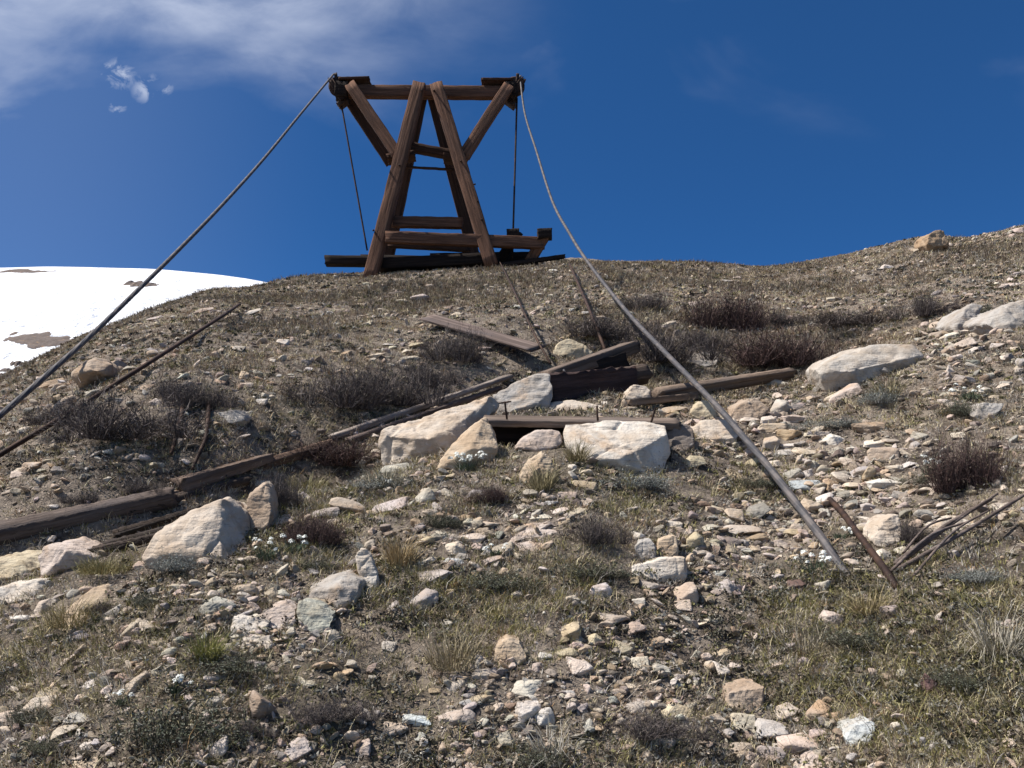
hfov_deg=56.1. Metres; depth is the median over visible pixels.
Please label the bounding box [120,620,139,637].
stone
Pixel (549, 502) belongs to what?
stone
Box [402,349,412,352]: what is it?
stone
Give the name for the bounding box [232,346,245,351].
stone
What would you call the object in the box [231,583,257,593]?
stone
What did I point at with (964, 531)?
stick
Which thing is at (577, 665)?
stone
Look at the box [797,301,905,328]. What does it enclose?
shrub
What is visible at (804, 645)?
grass tussock
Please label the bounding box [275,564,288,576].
stone
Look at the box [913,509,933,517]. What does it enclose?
stone
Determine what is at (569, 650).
stone
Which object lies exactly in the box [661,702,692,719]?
stone
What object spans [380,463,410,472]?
stone
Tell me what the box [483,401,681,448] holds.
spiked timber
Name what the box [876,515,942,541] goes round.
shrub
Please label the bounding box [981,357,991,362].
stone
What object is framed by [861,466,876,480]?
stone
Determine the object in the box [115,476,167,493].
shrub
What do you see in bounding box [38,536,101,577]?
boulder
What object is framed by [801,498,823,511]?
stone
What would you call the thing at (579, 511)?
stone
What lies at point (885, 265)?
stone
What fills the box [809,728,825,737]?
stone
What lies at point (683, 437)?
boulder
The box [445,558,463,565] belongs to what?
stone
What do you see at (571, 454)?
grass tussock
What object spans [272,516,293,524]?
stone
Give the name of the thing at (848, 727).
stone
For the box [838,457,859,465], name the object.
stone
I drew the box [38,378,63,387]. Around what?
stone
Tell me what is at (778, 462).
stone
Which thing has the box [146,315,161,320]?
stone
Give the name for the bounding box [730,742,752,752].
stone
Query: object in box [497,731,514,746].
stone
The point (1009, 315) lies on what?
boulder
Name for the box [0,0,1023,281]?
sky
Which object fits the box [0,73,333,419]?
cable
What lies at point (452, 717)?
stone
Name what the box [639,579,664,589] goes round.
stone
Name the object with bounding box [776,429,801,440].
stone
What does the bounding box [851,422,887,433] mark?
stone
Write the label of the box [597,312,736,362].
shrub
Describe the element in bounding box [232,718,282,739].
shrub
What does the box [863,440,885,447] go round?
stone
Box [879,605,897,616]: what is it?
stone
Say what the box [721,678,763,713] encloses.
stone
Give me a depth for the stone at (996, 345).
5.58 m
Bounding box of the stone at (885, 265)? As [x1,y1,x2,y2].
[880,264,892,268]
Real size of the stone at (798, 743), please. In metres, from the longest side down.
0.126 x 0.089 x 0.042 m
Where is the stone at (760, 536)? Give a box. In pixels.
[745,533,768,540]
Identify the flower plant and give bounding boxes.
[112,689,134,704]
[166,674,193,693]
[252,536,279,560]
[280,533,309,552]
[377,476,390,488]
[448,450,487,470]
[481,542,507,555]
[793,549,831,572]
[831,526,852,538]
[918,454,940,474]
[948,383,982,399]
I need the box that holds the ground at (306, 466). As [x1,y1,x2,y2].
[0,232,1023,767]
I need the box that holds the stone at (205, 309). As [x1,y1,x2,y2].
[194,307,213,312]
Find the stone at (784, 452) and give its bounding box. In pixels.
[777,449,790,455]
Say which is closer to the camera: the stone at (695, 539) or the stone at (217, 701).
the stone at (217, 701)
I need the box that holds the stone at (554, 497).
[543,495,556,499]
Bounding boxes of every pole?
[328,374,513,439]
[345,386,502,443]
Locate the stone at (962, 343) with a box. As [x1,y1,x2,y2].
[954,337,977,347]
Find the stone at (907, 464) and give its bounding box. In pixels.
[902,461,916,467]
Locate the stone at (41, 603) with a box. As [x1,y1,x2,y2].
[34,598,53,614]
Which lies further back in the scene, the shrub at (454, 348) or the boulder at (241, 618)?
the shrub at (454, 348)
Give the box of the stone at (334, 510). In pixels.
[312,507,339,516]
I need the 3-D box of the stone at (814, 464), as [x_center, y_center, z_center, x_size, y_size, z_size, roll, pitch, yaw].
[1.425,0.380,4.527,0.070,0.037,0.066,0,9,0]
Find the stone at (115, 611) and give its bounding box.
[101,604,121,617]
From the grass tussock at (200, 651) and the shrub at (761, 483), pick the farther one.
the shrub at (761, 483)
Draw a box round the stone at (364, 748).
[350,738,370,757]
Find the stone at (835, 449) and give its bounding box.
[828,446,845,453]
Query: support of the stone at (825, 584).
on the ground at (306, 466)
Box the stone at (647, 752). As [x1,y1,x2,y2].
[639,750,655,761]
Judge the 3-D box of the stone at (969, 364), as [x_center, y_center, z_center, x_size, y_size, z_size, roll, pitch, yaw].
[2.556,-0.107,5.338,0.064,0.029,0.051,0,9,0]
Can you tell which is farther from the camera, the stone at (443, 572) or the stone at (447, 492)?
the stone at (447, 492)
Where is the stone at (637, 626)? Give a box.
[627,621,646,635]
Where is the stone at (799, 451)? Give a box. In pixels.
[791,447,816,454]
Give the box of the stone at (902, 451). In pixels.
[899,449,911,454]
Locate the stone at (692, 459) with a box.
[684,455,706,466]
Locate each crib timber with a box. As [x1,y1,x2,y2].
[537,340,640,373]
[547,366,638,401]
[594,352,629,368]
[615,364,652,384]
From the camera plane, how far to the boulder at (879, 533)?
3.51 m
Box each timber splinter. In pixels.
[86,533,154,553]
[112,506,201,537]
[158,476,251,511]
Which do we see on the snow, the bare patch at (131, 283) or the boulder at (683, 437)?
the bare patch at (131, 283)
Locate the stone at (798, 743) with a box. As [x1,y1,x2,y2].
[776,732,818,752]
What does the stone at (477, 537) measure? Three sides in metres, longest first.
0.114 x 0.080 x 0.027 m
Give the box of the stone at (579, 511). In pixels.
[568,508,586,515]
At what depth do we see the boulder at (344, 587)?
2.98 m
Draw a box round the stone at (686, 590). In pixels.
[673,582,698,603]
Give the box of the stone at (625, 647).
[615,640,634,654]
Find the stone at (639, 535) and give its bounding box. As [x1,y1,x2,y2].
[633,531,644,538]
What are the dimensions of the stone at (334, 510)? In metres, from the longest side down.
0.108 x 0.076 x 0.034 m
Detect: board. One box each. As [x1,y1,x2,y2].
[419,314,545,351]
[626,392,698,406]
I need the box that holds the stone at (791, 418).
[782,415,804,422]
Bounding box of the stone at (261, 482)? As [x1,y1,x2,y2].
[255,480,269,486]
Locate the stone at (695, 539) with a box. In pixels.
[686,532,703,547]
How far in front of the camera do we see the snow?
55.50 m
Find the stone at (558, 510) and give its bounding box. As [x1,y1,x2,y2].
[551,507,567,513]
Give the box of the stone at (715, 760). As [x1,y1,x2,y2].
[700,749,717,761]
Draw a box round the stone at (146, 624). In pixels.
[135,618,161,632]
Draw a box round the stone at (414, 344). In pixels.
[409,342,423,347]
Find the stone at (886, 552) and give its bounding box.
[876,548,891,558]
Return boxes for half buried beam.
[262,438,340,468]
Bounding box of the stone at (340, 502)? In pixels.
[329,497,365,513]
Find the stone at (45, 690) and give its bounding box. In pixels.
[36,687,59,696]
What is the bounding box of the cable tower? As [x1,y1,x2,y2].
[324,72,565,277]
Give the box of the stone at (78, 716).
[63,712,90,723]
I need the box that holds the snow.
[0,267,266,372]
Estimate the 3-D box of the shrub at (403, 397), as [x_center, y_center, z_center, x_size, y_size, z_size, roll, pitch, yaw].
[-0.739,-0.024,5.860,0.942,0.406,0.700,0,-8,0]
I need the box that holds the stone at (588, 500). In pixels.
[581,498,591,504]
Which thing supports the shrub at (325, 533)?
on the ground at (306, 466)
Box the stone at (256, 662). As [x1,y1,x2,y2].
[254,661,265,670]
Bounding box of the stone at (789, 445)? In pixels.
[779,443,795,447]
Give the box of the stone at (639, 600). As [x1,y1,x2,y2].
[632,598,645,604]
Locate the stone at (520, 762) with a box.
[512,753,527,767]
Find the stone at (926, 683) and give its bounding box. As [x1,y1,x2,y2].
[918,673,936,694]
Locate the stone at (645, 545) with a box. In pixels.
[634,538,656,558]
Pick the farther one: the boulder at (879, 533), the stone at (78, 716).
the boulder at (879, 533)
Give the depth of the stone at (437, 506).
3.66 m
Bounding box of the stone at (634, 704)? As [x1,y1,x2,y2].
[626,701,646,713]
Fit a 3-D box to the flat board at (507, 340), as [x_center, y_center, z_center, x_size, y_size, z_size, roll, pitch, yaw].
[-0.244,-0.394,7.304,1.148,0.018,0.176,18,25,37]
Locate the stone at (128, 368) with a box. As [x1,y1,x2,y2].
[121,366,135,370]
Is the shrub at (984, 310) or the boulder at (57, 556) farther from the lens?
the shrub at (984, 310)
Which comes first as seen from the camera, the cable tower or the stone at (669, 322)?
the stone at (669, 322)
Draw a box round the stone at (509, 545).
[491,541,514,552]
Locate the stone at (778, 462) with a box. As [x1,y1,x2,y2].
[769,460,782,467]
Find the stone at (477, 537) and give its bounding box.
[458,533,485,542]
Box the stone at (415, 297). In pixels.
[410,294,428,300]
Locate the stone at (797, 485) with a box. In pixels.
[788,480,819,490]
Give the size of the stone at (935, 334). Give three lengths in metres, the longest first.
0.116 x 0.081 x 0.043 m
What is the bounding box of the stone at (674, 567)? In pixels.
[631,556,686,582]
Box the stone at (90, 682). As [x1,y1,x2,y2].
[84,670,106,688]
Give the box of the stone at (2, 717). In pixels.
[0,710,13,722]
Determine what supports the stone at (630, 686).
on the ground at (306, 466)
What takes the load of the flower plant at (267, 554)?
on the ground at (306, 466)
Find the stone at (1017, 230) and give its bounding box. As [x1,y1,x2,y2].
[1012,227,1023,232]
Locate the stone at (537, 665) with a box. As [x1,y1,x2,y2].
[531,662,542,671]
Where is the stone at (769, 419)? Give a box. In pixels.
[760,415,775,423]
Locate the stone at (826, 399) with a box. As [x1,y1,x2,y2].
[824,390,839,401]
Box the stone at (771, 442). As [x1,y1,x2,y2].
[762,436,779,449]
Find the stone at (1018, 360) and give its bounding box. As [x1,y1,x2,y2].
[1015,358,1023,366]
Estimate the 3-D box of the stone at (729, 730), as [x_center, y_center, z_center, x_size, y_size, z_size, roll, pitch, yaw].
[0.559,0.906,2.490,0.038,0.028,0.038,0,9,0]
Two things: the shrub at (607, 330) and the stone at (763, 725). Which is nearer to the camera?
the stone at (763, 725)
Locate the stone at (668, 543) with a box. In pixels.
[656,534,678,556]
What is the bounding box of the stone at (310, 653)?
[301,651,312,656]
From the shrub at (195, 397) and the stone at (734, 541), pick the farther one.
the shrub at (195, 397)
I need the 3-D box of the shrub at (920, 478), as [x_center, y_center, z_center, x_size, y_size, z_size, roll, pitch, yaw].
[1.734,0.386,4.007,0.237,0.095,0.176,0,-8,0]
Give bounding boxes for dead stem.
[169,401,184,454]
[191,401,211,470]
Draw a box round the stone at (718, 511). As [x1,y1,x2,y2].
[705,507,722,513]
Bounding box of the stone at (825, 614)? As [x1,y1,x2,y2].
[818,610,843,625]
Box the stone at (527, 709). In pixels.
[515,700,541,722]
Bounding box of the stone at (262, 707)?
[249,690,277,719]
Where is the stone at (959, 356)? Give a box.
[950,354,962,359]
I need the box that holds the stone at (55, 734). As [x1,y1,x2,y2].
[49,723,78,740]
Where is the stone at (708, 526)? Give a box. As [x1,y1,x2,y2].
[702,524,718,530]
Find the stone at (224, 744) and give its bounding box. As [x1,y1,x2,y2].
[207,736,228,757]
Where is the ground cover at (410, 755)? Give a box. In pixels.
[0,227,1023,767]
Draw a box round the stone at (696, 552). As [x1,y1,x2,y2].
[692,549,711,557]
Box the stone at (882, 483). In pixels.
[866,478,901,489]
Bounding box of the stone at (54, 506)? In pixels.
[47,504,58,507]
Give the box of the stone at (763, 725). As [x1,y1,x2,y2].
[755,718,789,739]
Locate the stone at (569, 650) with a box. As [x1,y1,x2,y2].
[554,647,578,656]
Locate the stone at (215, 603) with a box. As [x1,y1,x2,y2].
[199,596,236,614]
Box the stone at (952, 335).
[944,332,959,338]
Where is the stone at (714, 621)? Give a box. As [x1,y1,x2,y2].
[704,618,717,623]
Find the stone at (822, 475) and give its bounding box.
[819,471,831,478]
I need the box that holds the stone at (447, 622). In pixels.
[441,619,451,626]
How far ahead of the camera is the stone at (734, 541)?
3.57 m
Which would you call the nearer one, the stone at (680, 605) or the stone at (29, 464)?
the stone at (680, 605)
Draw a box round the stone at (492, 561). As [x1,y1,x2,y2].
[483,556,503,563]
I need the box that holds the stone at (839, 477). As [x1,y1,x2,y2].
[830,472,850,482]
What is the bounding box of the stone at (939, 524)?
[924,515,969,534]
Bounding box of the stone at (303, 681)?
[295,676,316,686]
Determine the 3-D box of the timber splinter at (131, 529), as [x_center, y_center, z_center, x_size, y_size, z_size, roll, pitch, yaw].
[-1.490,0.581,4.062,0.388,0.054,0.061,-17,2,-31]
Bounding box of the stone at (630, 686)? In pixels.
[625,682,635,688]
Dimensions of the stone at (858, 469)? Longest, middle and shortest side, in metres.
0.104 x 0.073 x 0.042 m
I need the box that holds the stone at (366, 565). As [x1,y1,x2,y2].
[355,548,378,589]
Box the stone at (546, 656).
[538,652,551,659]
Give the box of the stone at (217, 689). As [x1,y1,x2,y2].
[200,686,223,695]
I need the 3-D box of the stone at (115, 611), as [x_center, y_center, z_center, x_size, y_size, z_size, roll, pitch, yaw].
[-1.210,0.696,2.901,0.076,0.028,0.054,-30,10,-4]
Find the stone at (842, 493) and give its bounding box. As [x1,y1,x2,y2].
[836,490,852,498]
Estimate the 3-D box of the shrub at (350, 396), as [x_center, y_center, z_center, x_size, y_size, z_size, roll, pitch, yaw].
[-1.028,0.053,5.608,0.850,0.421,0.719,0,-8,0]
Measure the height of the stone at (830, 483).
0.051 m
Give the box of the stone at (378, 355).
[366,353,383,357]
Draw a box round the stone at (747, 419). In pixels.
[739,417,759,422]
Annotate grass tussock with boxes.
[18,586,106,634]
[71,549,138,577]
[175,628,246,665]
[280,469,336,491]
[351,457,416,487]
[370,523,439,565]
[408,620,492,672]
[510,703,594,767]
[514,454,572,493]
[553,435,602,461]
[759,601,850,666]
[823,575,898,626]
[857,364,914,399]
[932,590,1023,673]
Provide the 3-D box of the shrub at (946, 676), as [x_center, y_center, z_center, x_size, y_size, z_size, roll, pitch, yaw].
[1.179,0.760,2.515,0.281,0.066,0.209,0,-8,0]
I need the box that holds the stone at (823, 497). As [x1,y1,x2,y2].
[815,492,833,500]
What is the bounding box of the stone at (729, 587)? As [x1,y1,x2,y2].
[716,579,740,594]
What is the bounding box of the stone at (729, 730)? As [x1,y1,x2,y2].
[723,728,734,735]
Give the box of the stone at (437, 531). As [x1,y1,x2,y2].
[418,530,450,538]
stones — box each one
[0,232,1023,767]
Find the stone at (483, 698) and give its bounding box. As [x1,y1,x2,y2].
[465,694,493,703]
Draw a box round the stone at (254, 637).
[240,634,274,654]
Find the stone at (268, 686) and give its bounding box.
[263,684,273,690]
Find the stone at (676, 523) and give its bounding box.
[665,520,682,527]
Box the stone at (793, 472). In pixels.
[782,468,801,479]
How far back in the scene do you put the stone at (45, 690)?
2.60 m
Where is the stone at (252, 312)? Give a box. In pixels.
[247,308,260,314]
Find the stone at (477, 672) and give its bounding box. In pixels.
[471,668,490,679]
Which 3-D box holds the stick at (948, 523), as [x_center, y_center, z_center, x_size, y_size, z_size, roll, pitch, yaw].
[1.517,0.514,3.367,0.523,0.237,0.020,4,-9,-28]
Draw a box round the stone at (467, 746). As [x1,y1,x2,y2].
[450,741,471,748]
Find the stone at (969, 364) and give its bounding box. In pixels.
[965,362,975,366]
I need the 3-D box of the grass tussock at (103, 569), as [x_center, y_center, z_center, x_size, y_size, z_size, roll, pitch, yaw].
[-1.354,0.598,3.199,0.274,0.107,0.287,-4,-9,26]
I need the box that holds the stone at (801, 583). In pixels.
[787,579,805,591]
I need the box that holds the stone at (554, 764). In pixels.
[545,757,562,767]
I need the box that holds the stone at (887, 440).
[882,438,899,442]
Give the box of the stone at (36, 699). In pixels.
[21,695,58,712]
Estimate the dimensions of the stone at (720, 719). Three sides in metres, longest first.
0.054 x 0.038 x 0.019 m
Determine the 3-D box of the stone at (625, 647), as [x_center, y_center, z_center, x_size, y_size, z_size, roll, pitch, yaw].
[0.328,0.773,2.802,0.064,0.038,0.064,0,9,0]
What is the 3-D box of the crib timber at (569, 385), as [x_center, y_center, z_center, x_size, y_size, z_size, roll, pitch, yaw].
[0.521,0.026,6.015,0.059,0.258,1.000,-6,-1,38]
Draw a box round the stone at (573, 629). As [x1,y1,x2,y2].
[561,622,580,639]
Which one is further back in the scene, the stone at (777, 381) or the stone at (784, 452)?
the stone at (777, 381)
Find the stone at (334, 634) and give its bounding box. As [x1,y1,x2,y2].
[326,629,339,641]
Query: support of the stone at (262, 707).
on the ground at (306, 466)
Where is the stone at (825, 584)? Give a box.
[814,580,831,589]
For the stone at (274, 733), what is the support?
on the ground at (306, 466)
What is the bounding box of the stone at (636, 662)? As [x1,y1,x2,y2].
[631,656,649,668]
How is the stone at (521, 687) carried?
on the ground at (306, 466)
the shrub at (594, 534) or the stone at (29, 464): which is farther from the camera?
the stone at (29, 464)
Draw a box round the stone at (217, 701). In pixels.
[206,694,224,705]
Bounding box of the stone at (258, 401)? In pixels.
[255,399,267,405]
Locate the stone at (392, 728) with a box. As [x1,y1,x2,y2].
[383,722,408,735]
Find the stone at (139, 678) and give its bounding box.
[125,671,149,692]
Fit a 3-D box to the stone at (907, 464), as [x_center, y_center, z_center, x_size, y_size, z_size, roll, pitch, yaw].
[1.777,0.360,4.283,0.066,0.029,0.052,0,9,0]
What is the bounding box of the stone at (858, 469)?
[850,466,866,477]
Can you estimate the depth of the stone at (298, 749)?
2.32 m
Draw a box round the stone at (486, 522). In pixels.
[483,521,499,526]
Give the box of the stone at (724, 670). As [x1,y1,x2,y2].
[712,661,729,676]
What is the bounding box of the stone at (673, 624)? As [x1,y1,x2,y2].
[659,621,676,626]
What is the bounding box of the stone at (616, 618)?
[598,613,629,623]
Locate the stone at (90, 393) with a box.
[85,389,99,398]
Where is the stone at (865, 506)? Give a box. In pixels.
[860,503,875,510]
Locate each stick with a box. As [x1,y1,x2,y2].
[827,497,900,588]
[890,521,965,571]
[893,499,992,563]
[898,493,1023,570]
[902,517,951,553]
[906,493,997,559]
[912,509,989,576]
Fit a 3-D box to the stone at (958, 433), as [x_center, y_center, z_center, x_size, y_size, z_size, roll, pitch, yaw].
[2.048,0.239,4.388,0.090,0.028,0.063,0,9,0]
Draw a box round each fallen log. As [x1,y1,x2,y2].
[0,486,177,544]
[100,526,163,543]
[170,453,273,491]
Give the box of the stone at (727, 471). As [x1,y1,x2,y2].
[724,468,749,477]
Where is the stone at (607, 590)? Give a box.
[590,582,611,596]
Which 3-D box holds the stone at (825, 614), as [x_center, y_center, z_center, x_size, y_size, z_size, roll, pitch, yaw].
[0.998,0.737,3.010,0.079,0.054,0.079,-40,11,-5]
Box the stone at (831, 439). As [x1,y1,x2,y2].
[817,433,844,444]
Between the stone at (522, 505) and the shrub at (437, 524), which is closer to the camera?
the shrub at (437, 524)
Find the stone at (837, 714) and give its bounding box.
[831,711,840,720]
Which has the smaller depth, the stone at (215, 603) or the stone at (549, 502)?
the stone at (215, 603)
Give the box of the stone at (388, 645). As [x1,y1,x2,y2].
[382,641,396,652]
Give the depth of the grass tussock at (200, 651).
2.60 m
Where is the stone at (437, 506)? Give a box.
[432,502,441,510]
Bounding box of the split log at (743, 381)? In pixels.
[651,367,796,396]
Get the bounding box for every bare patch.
[0,269,52,272]
[0,368,9,371]
[3,331,71,348]
[10,361,21,365]
[123,280,158,286]
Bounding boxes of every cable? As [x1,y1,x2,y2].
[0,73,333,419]
[0,303,240,457]
[341,106,367,250]
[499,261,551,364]
[511,98,517,257]
[519,75,849,575]
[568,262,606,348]
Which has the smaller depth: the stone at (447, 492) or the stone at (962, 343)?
the stone at (447, 492)
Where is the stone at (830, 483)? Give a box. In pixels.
[825,480,838,490]
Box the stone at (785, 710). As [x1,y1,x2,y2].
[773,702,800,720]
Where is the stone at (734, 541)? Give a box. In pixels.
[725,537,743,545]
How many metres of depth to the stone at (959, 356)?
5.52 m
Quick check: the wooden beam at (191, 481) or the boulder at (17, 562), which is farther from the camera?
the wooden beam at (191, 481)
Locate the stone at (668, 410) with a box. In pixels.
[656,406,687,413]
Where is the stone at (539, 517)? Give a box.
[529,514,551,520]
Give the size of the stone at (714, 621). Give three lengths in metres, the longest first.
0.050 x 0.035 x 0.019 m
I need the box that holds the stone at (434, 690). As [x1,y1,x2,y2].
[428,688,440,693]
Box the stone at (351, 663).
[346,659,356,667]
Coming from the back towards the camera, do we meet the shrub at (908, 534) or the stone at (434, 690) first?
the shrub at (908, 534)
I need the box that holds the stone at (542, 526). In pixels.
[537,524,550,528]
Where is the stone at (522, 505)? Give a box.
[516,503,529,508]
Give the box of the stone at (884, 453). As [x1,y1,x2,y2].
[867,447,899,460]
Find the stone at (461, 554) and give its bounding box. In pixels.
[455,553,467,558]
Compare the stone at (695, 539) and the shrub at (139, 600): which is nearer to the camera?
the shrub at (139, 600)
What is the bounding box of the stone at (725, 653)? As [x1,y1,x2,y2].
[712,648,731,658]
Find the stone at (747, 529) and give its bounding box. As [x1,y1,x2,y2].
[723,525,764,533]
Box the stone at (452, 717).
[436,709,475,724]
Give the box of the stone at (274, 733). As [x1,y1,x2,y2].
[267,727,277,734]
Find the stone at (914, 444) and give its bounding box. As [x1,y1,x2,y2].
[909,441,919,447]
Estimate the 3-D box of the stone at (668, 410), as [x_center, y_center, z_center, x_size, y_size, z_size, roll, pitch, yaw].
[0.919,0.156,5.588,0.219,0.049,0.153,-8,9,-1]
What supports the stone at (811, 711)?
on the ground at (306, 466)
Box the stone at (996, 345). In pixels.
[990,343,1004,347]
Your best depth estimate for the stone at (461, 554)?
3.27 m
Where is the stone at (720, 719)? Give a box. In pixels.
[706,714,726,723]
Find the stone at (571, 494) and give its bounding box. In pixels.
[557,492,576,498]
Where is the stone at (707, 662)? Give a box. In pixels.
[704,660,711,669]
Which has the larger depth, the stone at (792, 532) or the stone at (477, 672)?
the stone at (792, 532)
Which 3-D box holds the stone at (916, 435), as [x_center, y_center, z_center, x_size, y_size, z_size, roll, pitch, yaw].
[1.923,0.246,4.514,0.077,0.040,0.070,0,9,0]
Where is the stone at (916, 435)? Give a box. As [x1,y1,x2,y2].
[910,431,928,438]
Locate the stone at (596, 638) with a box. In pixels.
[586,633,603,643]
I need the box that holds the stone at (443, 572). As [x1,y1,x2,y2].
[417,569,452,583]
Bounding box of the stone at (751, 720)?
[729,713,755,733]
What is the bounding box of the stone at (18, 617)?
[9,615,29,622]
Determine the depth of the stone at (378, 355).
6.65 m
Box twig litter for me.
[0,227,1023,767]
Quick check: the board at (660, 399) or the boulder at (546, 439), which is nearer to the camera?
the boulder at (546, 439)
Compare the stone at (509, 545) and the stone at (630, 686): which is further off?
the stone at (509, 545)
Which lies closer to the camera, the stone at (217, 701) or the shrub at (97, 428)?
the stone at (217, 701)
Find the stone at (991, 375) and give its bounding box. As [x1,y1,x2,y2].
[985,373,996,378]
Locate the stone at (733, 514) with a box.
[724,508,744,522]
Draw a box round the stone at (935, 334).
[928,330,945,338]
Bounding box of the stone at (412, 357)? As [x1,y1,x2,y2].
[403,356,419,359]
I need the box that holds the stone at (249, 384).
[238,383,253,387]
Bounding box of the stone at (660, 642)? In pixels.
[649,636,664,647]
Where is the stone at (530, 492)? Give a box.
[523,489,538,496]
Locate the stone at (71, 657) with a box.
[60,654,74,665]
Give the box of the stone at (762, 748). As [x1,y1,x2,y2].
[756,745,785,761]
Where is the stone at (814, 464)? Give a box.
[807,460,819,467]
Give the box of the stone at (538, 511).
[531,509,540,515]
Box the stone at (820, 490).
[814,487,824,494]
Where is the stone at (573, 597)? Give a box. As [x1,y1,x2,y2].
[565,595,579,602]
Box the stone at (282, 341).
[276,339,289,344]
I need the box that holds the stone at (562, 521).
[558,518,570,524]
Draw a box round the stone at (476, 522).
[468,517,482,527]
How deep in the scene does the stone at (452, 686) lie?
2.58 m
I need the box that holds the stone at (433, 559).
[423,557,436,562]
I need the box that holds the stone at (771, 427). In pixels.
[759,423,786,432]
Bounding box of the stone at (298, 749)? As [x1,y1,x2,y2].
[284,736,312,760]
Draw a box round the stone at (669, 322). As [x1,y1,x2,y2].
[661,320,675,325]
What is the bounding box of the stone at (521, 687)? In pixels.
[511,679,541,697]
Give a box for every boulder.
[0,550,41,579]
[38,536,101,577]
[59,584,111,632]
[71,358,126,387]
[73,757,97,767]
[142,497,250,568]
[217,410,252,425]
[231,613,269,640]
[247,482,278,531]
[260,597,297,628]
[296,598,335,632]
[308,569,365,607]
[437,417,497,469]
[494,634,525,664]
[509,522,556,551]
[514,429,562,450]
[519,451,555,485]
[553,339,592,359]
[623,385,650,399]
[666,424,694,451]
[690,400,716,418]
[727,398,769,421]
[792,751,833,767]
[806,344,923,391]
[863,514,901,547]
[914,230,948,251]
[936,303,982,331]
[963,299,1023,334]
[968,402,1002,420]
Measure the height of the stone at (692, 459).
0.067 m
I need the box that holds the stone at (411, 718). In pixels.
[402,713,430,726]
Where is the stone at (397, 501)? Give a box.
[372,497,408,512]
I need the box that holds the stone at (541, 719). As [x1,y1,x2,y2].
[534,707,554,726]
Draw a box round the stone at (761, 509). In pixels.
[745,503,770,518]
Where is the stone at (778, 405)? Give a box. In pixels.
[770,399,791,412]
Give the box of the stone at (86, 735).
[78,731,91,740]
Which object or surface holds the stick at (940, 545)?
on the ground at (306, 466)
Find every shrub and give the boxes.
[0,695,65,726]
[12,391,119,426]
[21,730,65,753]
[22,374,217,443]
[50,489,105,503]
[82,599,115,612]
[103,682,268,749]
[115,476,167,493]
[124,545,222,572]
[128,589,162,607]
[144,368,201,397]
[146,367,249,407]
[162,639,295,677]
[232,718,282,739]
[252,466,308,508]
[255,360,405,426]
[266,504,358,547]
[274,424,380,467]
[275,687,397,724]
[289,551,340,569]
[315,349,464,406]
[346,469,422,488]
[384,354,471,388]
[408,315,502,378]
[416,505,466,528]
[449,564,559,589]
[460,483,513,503]
[493,734,583,766]
[530,554,639,578]
[551,306,668,339]
[552,505,638,546]
[595,702,727,744]
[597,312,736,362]
[597,462,693,491]
[616,284,679,311]
[670,266,783,332]
[672,326,738,346]
[702,318,842,368]
[729,474,793,487]
[759,301,810,325]
[785,616,911,649]
[786,411,889,429]
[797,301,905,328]
[852,379,907,404]
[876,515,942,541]
[883,284,975,321]
[895,469,931,484]
[902,660,1018,689]
[908,410,1020,498]
[930,396,992,416]
[943,561,1019,582]
[978,300,1000,312]
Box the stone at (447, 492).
[442,488,454,497]
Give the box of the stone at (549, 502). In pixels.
[545,501,559,504]
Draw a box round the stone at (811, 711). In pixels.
[804,699,831,720]
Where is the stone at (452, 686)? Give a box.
[447,682,457,691]
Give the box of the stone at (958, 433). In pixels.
[950,432,964,438]
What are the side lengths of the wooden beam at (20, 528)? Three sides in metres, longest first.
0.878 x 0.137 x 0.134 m
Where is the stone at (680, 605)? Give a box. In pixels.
[674,599,692,610]
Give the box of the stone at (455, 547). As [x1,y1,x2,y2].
[445,541,467,553]
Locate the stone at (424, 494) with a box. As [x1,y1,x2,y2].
[415,487,435,503]
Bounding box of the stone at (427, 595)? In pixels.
[410,588,438,607]
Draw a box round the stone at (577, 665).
[565,656,593,675]
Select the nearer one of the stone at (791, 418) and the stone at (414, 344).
the stone at (791, 418)
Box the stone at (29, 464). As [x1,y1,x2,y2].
[21,462,41,471]
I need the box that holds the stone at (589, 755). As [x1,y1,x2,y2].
[576,750,593,759]
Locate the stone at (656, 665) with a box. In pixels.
[652,663,670,675]
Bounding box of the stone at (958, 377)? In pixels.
[952,375,975,380]
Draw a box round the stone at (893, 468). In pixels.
[885,465,904,472]
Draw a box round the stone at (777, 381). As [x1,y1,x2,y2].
[765,379,787,386]
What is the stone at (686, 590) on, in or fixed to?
on the ground at (306, 466)
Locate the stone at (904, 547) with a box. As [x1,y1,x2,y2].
[894,546,907,553]
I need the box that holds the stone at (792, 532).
[783,529,811,536]
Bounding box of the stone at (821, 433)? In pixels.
[814,431,829,435]
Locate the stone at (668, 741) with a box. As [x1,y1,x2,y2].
[652,733,675,745]
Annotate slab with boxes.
[0,578,50,604]
[378,396,498,465]
[493,373,552,414]
[549,400,614,411]
[563,420,670,472]
[688,352,717,366]
[691,419,737,444]
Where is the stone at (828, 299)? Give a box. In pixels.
[826,297,835,301]
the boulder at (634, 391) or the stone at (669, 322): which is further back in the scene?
the stone at (669, 322)
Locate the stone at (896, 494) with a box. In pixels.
[891,490,908,498]
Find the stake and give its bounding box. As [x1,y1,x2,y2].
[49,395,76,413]
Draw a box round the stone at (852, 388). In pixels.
[829,383,861,403]
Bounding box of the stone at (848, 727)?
[836,713,874,745]
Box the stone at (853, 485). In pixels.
[842,482,863,488]
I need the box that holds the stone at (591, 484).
[571,480,597,489]

